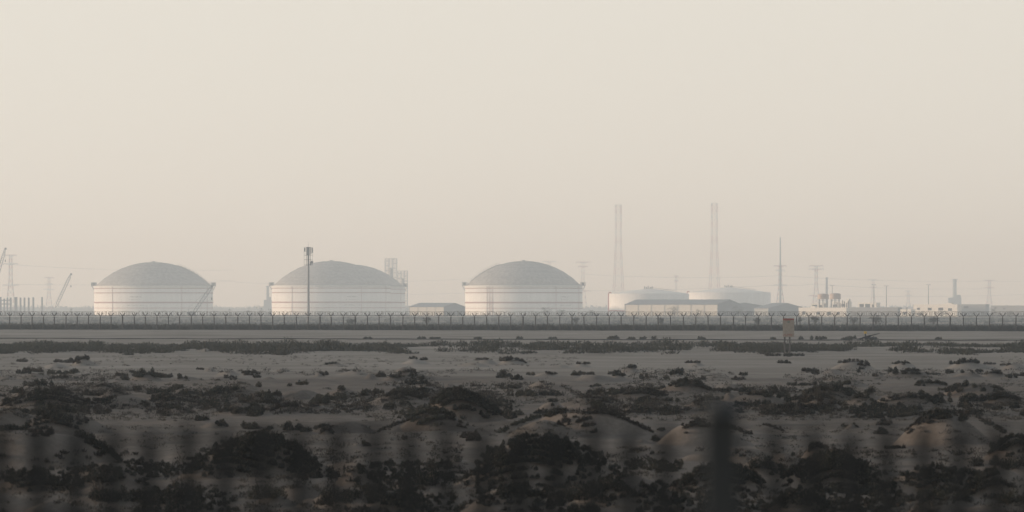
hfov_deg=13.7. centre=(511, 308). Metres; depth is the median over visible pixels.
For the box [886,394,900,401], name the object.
shrub
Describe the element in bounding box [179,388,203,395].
shrub
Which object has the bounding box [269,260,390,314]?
domed storage tank
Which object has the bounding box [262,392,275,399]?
shrub
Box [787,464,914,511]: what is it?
shrub
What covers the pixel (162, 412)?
shrub
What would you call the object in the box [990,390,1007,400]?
shrub
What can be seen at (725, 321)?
fence
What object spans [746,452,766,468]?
shrub
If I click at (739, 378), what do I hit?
shrub
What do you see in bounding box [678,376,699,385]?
shrub
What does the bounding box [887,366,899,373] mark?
shrub
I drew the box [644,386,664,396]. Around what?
shrub
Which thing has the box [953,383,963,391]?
shrub
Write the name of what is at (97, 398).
shrub
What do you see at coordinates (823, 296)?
raised drum
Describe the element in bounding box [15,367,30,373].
shrub
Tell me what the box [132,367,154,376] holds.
shrub
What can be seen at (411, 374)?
shrub
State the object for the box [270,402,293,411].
shrub
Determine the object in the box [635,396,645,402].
shrub
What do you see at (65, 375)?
shrub
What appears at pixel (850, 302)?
building
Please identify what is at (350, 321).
tree
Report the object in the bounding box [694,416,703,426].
shrub
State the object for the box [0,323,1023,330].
fence
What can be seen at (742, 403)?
shrub
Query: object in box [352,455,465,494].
shrub
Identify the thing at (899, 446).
shrub
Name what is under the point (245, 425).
shrub
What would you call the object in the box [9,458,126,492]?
shrub
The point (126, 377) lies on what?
shrub
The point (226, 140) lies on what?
sky
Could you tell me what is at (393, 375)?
shrub
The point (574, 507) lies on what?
shrub
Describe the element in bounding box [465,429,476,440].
shrub
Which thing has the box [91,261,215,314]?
domed storage tank
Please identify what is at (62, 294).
lattice crane
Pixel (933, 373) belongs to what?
shrub
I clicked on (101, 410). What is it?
shrub
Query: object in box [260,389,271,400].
shrub
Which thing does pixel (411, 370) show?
shrub
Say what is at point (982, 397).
shrub
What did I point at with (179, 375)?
shrub
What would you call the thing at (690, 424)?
shrub
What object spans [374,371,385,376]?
shrub
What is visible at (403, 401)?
shrub
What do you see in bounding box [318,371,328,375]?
shrub
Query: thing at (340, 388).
shrub
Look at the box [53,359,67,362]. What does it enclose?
shrub
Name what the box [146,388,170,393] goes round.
shrub
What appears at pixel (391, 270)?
scaffold tower
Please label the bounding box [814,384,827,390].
shrub
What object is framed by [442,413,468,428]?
shrub
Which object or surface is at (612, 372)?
shrub
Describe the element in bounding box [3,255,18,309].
power pylon
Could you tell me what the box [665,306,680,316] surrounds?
tree
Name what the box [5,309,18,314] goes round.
process block
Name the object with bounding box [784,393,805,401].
shrub
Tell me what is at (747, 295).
cone roof tank
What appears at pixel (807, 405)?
shrub
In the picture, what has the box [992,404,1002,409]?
shrub
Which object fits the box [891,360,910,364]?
shrub
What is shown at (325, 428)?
shrub
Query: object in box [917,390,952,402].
shrub
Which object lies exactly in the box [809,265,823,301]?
power pylon
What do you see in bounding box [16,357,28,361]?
shrub
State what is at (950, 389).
shrub
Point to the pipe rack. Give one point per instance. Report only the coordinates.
(4, 303)
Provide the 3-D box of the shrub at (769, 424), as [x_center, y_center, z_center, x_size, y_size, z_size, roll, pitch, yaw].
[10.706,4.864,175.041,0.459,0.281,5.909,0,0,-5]
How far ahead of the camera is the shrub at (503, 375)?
293.43 m
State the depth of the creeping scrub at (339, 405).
210.38 m
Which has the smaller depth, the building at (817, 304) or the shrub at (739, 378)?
the shrub at (739, 378)
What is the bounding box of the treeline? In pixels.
[2,305,1018,311]
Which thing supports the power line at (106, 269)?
attached to the power pylon at (9, 264)
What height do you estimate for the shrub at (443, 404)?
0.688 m
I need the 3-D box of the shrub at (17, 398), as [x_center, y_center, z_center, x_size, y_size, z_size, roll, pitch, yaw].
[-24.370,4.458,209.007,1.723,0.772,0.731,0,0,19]
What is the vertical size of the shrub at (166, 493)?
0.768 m
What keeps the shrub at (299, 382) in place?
on the ground
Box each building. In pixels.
[799,306,850,316]
[811,303,825,307]
[832,299,851,307]
[849,307,901,316]
[858,303,879,306]
[900,309,914,316]
[913,303,961,316]
[962,304,988,315]
[991,306,1023,315]
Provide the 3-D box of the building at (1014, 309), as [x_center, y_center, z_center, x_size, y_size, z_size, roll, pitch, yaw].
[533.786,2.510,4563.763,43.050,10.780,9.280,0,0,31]
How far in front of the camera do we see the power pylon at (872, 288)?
9279.47 m
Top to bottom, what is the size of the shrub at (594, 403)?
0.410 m
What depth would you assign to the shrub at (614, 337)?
672.69 m
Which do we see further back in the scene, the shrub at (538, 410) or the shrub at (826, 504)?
the shrub at (538, 410)
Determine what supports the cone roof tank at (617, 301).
on the ground
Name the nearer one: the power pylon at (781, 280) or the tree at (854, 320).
the tree at (854, 320)
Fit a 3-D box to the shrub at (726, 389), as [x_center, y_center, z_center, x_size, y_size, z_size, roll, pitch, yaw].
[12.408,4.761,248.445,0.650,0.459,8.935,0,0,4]
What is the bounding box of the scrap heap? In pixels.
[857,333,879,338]
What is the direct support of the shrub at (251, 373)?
on the ground
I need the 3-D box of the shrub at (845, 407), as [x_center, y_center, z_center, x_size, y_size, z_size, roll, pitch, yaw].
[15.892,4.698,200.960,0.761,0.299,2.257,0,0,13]
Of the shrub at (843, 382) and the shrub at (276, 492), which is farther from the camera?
the shrub at (843, 382)
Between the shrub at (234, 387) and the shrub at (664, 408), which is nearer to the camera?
the shrub at (664, 408)
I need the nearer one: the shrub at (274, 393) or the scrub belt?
the shrub at (274, 393)
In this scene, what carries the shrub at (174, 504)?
on the ground
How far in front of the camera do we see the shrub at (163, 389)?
249.78 m
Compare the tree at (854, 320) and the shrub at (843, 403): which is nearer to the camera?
the shrub at (843, 403)
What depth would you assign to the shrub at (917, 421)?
151.44 m
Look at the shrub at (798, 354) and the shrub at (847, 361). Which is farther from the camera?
the shrub at (798, 354)
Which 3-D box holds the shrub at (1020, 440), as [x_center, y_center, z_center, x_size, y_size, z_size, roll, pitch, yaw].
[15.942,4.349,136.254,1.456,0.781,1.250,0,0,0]
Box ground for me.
[0,312,1023,511]
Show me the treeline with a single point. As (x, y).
(218, 309)
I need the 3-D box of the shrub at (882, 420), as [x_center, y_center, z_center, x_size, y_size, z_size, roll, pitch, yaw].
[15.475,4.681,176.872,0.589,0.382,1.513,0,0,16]
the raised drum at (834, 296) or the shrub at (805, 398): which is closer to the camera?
the shrub at (805, 398)
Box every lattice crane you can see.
[0,248,6,270]
[51,273,71,313]
[187,285,212,315]
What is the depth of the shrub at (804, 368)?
322.41 m
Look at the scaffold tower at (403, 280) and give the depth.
6392.57 m
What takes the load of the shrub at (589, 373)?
on the ground
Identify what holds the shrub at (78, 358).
on the ground
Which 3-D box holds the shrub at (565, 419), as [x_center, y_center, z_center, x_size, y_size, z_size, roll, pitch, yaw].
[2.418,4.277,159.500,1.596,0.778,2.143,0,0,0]
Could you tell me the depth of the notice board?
447.98 m
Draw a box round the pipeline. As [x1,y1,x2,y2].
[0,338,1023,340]
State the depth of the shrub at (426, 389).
240.69 m
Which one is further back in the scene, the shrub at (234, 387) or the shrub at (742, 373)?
the shrub at (742, 373)
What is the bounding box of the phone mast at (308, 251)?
[304,247,312,319]
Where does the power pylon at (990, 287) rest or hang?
on the ground
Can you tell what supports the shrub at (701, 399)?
on the ground
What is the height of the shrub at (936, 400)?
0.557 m
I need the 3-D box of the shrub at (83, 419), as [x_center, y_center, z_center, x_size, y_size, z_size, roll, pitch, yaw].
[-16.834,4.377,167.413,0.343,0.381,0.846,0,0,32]
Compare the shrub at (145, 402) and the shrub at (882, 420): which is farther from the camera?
the shrub at (145, 402)
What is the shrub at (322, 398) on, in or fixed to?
on the ground
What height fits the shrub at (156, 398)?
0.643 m
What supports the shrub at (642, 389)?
on the ground
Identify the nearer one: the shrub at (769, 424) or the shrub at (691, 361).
the shrub at (769, 424)
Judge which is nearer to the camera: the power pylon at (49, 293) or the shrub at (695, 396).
the shrub at (695, 396)
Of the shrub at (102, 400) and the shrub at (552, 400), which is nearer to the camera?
the shrub at (552, 400)
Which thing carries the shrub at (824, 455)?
on the ground
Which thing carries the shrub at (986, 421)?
on the ground
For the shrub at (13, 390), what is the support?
on the ground
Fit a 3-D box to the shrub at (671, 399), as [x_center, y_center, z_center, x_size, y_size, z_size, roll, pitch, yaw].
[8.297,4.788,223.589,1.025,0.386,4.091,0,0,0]
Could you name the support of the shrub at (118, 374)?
on the ground
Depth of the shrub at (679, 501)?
103.99 m
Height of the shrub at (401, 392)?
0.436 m
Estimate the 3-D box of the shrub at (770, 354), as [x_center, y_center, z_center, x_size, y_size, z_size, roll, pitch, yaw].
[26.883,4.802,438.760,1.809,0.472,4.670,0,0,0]
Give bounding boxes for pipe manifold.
[831,300,848,307]
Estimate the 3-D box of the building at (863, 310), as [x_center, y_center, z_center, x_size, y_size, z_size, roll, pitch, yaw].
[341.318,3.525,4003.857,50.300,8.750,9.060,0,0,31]
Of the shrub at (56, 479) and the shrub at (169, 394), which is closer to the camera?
the shrub at (56, 479)
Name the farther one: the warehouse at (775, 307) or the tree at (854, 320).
the warehouse at (775, 307)
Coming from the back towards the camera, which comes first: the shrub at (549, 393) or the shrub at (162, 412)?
the shrub at (549, 393)
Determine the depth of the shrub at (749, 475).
113.12 m
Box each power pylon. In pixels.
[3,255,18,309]
[44,277,53,310]
[579,262,589,311]
[774,265,786,302]
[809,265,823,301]
[868,279,877,302]
[905,291,911,308]
[985,280,995,310]
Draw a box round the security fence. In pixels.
[0,311,1023,330]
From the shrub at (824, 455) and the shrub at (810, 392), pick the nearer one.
the shrub at (824, 455)
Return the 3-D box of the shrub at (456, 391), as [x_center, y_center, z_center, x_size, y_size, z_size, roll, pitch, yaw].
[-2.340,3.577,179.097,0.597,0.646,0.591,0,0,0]
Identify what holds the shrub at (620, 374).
on the ground
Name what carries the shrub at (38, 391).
on the ground
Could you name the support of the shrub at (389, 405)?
on the ground
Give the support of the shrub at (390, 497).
on the ground
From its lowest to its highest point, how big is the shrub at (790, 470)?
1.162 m
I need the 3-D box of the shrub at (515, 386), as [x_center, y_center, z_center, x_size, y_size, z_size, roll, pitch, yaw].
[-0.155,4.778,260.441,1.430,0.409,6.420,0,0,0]
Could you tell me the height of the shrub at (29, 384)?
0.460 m
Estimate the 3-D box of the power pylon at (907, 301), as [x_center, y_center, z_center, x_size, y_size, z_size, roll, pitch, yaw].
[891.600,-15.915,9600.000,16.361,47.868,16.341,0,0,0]
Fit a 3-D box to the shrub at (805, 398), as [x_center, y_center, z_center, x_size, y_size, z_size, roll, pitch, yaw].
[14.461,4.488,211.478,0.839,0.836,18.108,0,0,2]
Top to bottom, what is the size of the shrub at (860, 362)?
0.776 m
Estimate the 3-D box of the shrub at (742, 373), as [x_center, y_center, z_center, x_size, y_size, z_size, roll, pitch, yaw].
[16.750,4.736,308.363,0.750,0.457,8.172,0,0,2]
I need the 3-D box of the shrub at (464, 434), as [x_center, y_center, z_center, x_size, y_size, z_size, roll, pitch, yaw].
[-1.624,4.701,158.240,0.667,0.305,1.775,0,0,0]
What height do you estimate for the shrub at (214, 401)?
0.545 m
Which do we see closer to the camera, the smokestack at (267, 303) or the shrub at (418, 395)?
the shrub at (418, 395)
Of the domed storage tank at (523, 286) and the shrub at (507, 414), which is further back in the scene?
the domed storage tank at (523, 286)
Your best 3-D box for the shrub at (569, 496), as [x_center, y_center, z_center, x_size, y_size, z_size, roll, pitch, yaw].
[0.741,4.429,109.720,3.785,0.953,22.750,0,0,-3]
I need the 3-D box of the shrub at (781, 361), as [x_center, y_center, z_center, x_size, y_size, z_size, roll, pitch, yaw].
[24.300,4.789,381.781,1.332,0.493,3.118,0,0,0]
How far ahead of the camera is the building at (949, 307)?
3869.79 m
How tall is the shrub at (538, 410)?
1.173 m
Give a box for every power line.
[11,264,200,270]
[588,274,763,277]
[871,295,994,296]
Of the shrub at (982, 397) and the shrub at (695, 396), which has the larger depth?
the shrub at (695, 396)
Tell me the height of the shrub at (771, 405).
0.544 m
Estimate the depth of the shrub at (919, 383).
266.41 m
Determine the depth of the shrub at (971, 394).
233.22 m
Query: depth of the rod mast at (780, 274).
6718.88 m
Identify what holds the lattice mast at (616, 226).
on the ground
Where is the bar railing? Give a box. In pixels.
[0,399,1004,511]
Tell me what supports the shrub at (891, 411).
on the ground
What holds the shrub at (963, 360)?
on the ground
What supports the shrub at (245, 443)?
on the ground
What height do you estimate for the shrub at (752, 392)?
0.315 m
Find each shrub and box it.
[0,392,31,405]
[3,395,11,403]
[4,414,80,429]
[9,385,22,392]
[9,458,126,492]
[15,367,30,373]
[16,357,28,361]
[22,366,43,372]
[22,407,104,452]
[23,380,36,386]
[26,393,46,405]
[28,426,54,436]
[29,388,49,395]
[32,385,111,413]
[33,378,53,385]
[47,369,67,373]
[51,374,68,378]
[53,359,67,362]
[66,354,89,363]
[66,368,79,373]
[75,416,89,424]
[80,388,103,395]
[88,395,116,400]
[88,484,172,501]
[100,395,110,403]
[115,372,127,375]
[120,375,129,379]
[124,457,178,477]
[130,481,239,511]
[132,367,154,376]
[139,399,150,406]
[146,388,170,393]
[146,388,179,391]
[147,370,162,377]
[150,393,175,401]
[155,407,170,415]
[158,393,173,401]
[160,373,172,377]
[161,402,181,409]
[168,384,183,389]
[177,373,187,378]
[177,431,317,476]
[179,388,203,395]
[195,414,208,420]
[198,389,213,395]
[199,397,230,406]
[212,387,225,393]
[213,385,237,391]
[214,418,228,426]
[224,374,236,379]
[229,406,245,413]
[230,404,264,413]
[241,420,258,428]
[243,369,260,375]
[245,484,287,499]
[246,404,263,416]
[254,389,281,395]
[255,381,261,386]
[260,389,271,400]
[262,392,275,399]
[263,397,280,403]
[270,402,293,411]
[282,420,303,429]
[295,380,309,384]
[303,426,312,431]
[308,394,329,403]
[308,451,321,470]
[308,461,328,478]
[313,422,330,429]
[316,391,347,399]
[317,480,366,505]
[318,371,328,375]
[319,425,331,433]
[337,384,344,392]
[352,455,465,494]
[361,440,366,446]
[366,486,467,511]
[371,390,384,393]
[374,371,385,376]
[380,418,408,429]
[383,401,396,409]
[385,387,407,399]
[386,390,411,396]
[389,371,401,377]
[394,387,454,420]
[396,385,430,392]
[398,399,410,405]
[402,367,415,372]
[405,378,430,384]
[408,372,424,379]
[408,409,444,425]
[411,390,425,398]
[430,390,450,405]
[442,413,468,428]
[445,385,464,393]
[450,386,461,400]
[452,394,487,414]
[453,387,514,419]
[457,460,620,505]
[460,431,472,437]
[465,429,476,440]
[490,431,620,475]
[496,372,510,377]
[496,407,566,432]
[499,355,513,360]
[499,384,520,388]
[503,409,517,418]
[505,408,524,414]
[507,389,538,396]
[510,374,522,379]
[532,405,560,413]
[532,497,584,511]
[538,389,560,395]
[545,371,556,374]
[548,398,557,405]
[556,412,596,426]
[570,370,581,375]
[580,371,594,374]
[586,387,606,394]
[590,399,602,406]
[592,406,653,432]
[600,386,623,394]
[607,335,619,338]
[607,370,621,373]
[612,372,625,376]
[628,363,637,367]
[630,387,656,394]
[632,403,651,412]
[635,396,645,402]
[637,457,683,471]
[637,473,766,511]
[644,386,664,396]
[649,434,657,441]
[658,403,680,412]
[659,379,688,387]
[661,397,679,401]
[669,369,683,374]
[671,377,708,388]
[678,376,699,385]
[678,462,765,494]
[681,419,752,433]
[684,360,700,362]
[692,396,705,404]
[693,393,714,397]
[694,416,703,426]
[704,394,723,399]
[707,387,737,390]
[721,386,731,391]
[730,375,745,380]
[734,398,770,406]
[738,385,751,392]
[739,371,747,375]
[746,390,760,394]
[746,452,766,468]
[760,401,798,410]
[761,389,783,397]
[761,407,781,413]
[762,423,784,430]
[765,353,781,355]
[769,385,788,392]
[778,359,790,362]
[782,400,814,409]
[783,449,878,485]
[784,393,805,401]
[786,381,816,385]
[787,352,804,355]
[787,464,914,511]
[791,394,813,402]
[799,443,840,452]
[801,367,818,371]
[801,387,831,395]
[801,491,842,511]
[804,383,826,390]
[804,404,819,410]
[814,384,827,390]
[815,386,834,399]
[819,379,850,384]
[820,449,842,471]
[830,394,848,406]
[832,383,843,391]
[838,358,855,362]
[841,336,852,339]
[841,405,855,409]
[841,422,859,427]
[842,385,873,398]
[848,398,923,418]
[856,358,869,366]
[875,417,892,424]
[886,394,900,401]
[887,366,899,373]
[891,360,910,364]
[895,443,905,448]
[900,460,987,493]
[901,368,916,373]
[904,416,923,433]
[907,391,916,397]
[914,378,947,385]
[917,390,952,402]
[920,408,983,423]
[925,371,939,374]
[932,394,940,403]
[942,385,956,396]
[949,357,979,363]
[953,380,968,386]
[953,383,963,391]
[956,398,971,407]
[958,392,996,401]
[958,413,968,420]
[966,383,986,396]
[968,452,1023,469]
[976,414,1006,433]
[990,368,1002,373]
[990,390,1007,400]
[992,384,1003,392]
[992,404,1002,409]
[1005,373,1017,377]
[1005,433,1023,456]
[1005,486,1023,503]
[1009,400,1019,407]
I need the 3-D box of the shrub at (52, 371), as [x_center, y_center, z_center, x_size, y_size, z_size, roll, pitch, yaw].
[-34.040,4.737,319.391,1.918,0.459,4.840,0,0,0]
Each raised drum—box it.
[818,294,828,307]
[830,293,840,307]
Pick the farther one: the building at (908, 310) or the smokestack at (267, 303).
the smokestack at (267, 303)
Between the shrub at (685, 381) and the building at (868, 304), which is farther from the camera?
the building at (868, 304)
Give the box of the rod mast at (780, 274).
[779,237,780,302]
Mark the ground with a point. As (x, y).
(762, 369)
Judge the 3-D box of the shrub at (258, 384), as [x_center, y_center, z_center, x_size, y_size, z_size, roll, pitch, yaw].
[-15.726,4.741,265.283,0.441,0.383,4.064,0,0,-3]
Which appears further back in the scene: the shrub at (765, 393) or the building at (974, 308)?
the building at (974, 308)
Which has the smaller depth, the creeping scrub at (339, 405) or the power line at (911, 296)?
the creeping scrub at (339, 405)
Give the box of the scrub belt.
[0,336,1023,354]
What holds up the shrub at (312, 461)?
on the ground
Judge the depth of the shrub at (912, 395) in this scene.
208.84 m
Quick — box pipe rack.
[0,297,42,314]
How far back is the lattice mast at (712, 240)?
7196.30 m
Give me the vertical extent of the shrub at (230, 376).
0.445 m
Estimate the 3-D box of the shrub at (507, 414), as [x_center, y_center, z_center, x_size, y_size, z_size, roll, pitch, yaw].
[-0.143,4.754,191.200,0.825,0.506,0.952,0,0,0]
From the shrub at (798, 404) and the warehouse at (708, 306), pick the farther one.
the warehouse at (708, 306)
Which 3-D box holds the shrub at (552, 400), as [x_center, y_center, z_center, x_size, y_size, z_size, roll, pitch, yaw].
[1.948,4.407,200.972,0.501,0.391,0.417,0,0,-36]
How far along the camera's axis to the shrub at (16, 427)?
166.45 m
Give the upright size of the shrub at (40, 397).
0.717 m
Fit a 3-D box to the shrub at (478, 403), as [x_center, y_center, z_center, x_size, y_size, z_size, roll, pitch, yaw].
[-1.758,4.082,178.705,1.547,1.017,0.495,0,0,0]
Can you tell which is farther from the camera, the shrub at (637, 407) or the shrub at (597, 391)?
the shrub at (597, 391)
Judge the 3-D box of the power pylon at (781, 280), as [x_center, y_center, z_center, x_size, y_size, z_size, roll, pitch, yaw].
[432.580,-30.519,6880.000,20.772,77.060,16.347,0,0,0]
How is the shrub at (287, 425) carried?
on the ground
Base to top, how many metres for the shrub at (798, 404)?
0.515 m
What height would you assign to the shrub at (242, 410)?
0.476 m
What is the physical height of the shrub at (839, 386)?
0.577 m
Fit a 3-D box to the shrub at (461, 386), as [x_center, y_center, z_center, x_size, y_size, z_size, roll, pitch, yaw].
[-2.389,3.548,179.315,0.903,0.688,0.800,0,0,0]
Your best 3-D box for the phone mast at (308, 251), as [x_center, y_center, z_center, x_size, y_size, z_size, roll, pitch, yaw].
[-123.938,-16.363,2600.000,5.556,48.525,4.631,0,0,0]
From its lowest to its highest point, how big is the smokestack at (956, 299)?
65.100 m
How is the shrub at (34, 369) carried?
on the ground
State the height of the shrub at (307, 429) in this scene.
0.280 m
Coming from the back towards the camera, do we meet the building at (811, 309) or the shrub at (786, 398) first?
the building at (811, 309)
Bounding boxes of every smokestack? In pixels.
[264,286,271,311]
[825,277,827,302]
[948,279,960,303]
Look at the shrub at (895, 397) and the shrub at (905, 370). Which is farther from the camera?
the shrub at (905, 370)
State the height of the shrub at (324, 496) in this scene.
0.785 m
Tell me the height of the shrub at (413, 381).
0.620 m
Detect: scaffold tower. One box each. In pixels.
[385,258,396,279]
[398,271,407,313]
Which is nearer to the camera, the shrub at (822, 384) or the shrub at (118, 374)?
the shrub at (822, 384)
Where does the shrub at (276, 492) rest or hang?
on the ground
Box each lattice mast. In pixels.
[612,205,623,292]
[709,203,719,287]
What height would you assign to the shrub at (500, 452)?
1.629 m
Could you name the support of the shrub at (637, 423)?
on the ground
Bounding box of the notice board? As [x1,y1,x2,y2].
[783,318,793,353]
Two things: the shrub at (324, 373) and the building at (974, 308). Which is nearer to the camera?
the shrub at (324, 373)
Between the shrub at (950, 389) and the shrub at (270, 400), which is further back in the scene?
the shrub at (950, 389)
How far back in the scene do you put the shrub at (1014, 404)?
210.12 m
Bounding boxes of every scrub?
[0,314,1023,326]
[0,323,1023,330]
[9,363,1023,511]
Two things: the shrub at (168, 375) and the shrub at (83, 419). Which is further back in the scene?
the shrub at (168, 375)
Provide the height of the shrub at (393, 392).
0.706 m
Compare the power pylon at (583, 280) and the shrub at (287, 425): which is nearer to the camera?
the shrub at (287, 425)
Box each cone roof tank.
[608,286,688,314]
[687,285,770,304]
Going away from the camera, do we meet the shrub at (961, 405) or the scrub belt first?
the shrub at (961, 405)
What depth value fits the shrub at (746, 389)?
240.24 m
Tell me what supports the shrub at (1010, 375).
on the ground
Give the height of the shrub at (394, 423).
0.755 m
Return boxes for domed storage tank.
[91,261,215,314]
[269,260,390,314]
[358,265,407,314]
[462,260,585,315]
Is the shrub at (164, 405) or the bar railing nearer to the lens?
the bar railing
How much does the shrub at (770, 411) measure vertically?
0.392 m
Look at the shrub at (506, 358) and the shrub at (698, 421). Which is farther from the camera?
the shrub at (506, 358)
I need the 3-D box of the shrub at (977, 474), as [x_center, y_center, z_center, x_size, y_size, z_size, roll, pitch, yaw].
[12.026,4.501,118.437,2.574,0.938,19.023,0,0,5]
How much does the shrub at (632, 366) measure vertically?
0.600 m
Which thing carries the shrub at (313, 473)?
on the ground
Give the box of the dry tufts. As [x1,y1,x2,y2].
[0,355,1023,511]
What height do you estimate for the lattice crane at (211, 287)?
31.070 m
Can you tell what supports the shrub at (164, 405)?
on the ground
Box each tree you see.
[346,318,356,324]
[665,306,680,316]
[849,316,857,323]
[869,315,881,323]
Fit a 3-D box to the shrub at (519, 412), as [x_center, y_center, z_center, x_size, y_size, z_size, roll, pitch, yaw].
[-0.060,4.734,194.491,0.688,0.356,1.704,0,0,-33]
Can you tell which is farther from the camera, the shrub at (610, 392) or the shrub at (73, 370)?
the shrub at (73, 370)
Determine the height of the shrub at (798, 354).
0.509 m
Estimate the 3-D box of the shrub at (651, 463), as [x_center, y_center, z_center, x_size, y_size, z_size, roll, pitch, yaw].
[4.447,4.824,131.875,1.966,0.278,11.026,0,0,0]
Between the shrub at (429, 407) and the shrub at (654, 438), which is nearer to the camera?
the shrub at (654, 438)
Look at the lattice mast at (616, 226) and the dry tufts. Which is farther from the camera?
the lattice mast at (616, 226)
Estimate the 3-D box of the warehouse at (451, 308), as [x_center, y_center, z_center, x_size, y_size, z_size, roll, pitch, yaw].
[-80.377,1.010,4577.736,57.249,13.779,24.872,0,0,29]
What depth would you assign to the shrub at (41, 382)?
264.03 m
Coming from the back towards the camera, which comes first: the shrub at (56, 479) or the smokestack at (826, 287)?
the smokestack at (826, 287)
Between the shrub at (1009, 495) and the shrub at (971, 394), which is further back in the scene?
the shrub at (971, 394)
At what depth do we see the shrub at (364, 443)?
148.96 m
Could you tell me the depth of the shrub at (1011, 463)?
128.19 m
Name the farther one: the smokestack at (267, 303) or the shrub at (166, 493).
the smokestack at (267, 303)
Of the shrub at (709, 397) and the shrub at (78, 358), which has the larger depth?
the shrub at (78, 358)
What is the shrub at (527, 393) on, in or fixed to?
on the ground
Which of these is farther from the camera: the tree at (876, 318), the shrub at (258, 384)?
the tree at (876, 318)
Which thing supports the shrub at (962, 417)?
on the ground
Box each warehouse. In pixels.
[409,303,464,315]
[624,299,741,315]
[740,303,762,315]
[754,303,803,315]
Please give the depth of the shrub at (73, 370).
319.33 m
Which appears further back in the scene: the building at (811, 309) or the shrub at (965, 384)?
the building at (811, 309)
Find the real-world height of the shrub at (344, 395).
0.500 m
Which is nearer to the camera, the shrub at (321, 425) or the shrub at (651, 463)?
the shrub at (651, 463)
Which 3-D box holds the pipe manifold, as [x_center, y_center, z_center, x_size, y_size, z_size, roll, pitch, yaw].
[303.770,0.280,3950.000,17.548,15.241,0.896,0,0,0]
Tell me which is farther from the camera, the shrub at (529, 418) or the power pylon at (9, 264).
the power pylon at (9, 264)
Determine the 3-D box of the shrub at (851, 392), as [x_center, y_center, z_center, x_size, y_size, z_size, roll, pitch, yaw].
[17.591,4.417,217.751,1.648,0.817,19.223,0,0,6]
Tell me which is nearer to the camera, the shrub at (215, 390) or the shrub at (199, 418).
the shrub at (199, 418)
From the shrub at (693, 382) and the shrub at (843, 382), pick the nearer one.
the shrub at (693, 382)
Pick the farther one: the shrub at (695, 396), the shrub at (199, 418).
the shrub at (695, 396)
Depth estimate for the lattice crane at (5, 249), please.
5279.20 m
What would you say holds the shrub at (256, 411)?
on the ground
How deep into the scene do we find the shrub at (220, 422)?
175.19 m
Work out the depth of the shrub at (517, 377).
285.42 m
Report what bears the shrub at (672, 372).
on the ground
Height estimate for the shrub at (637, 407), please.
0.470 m
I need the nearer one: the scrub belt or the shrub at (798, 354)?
the shrub at (798, 354)
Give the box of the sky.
[0,0,1023,310]
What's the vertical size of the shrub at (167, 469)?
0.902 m
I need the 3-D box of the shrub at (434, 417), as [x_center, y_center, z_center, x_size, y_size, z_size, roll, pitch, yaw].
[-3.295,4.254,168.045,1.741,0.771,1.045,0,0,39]
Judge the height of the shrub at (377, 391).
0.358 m
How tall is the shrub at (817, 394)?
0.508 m
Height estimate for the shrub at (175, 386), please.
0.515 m
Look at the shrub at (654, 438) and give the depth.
154.74 m
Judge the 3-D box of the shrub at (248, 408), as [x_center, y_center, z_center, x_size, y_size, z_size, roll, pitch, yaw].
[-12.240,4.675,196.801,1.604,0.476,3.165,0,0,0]

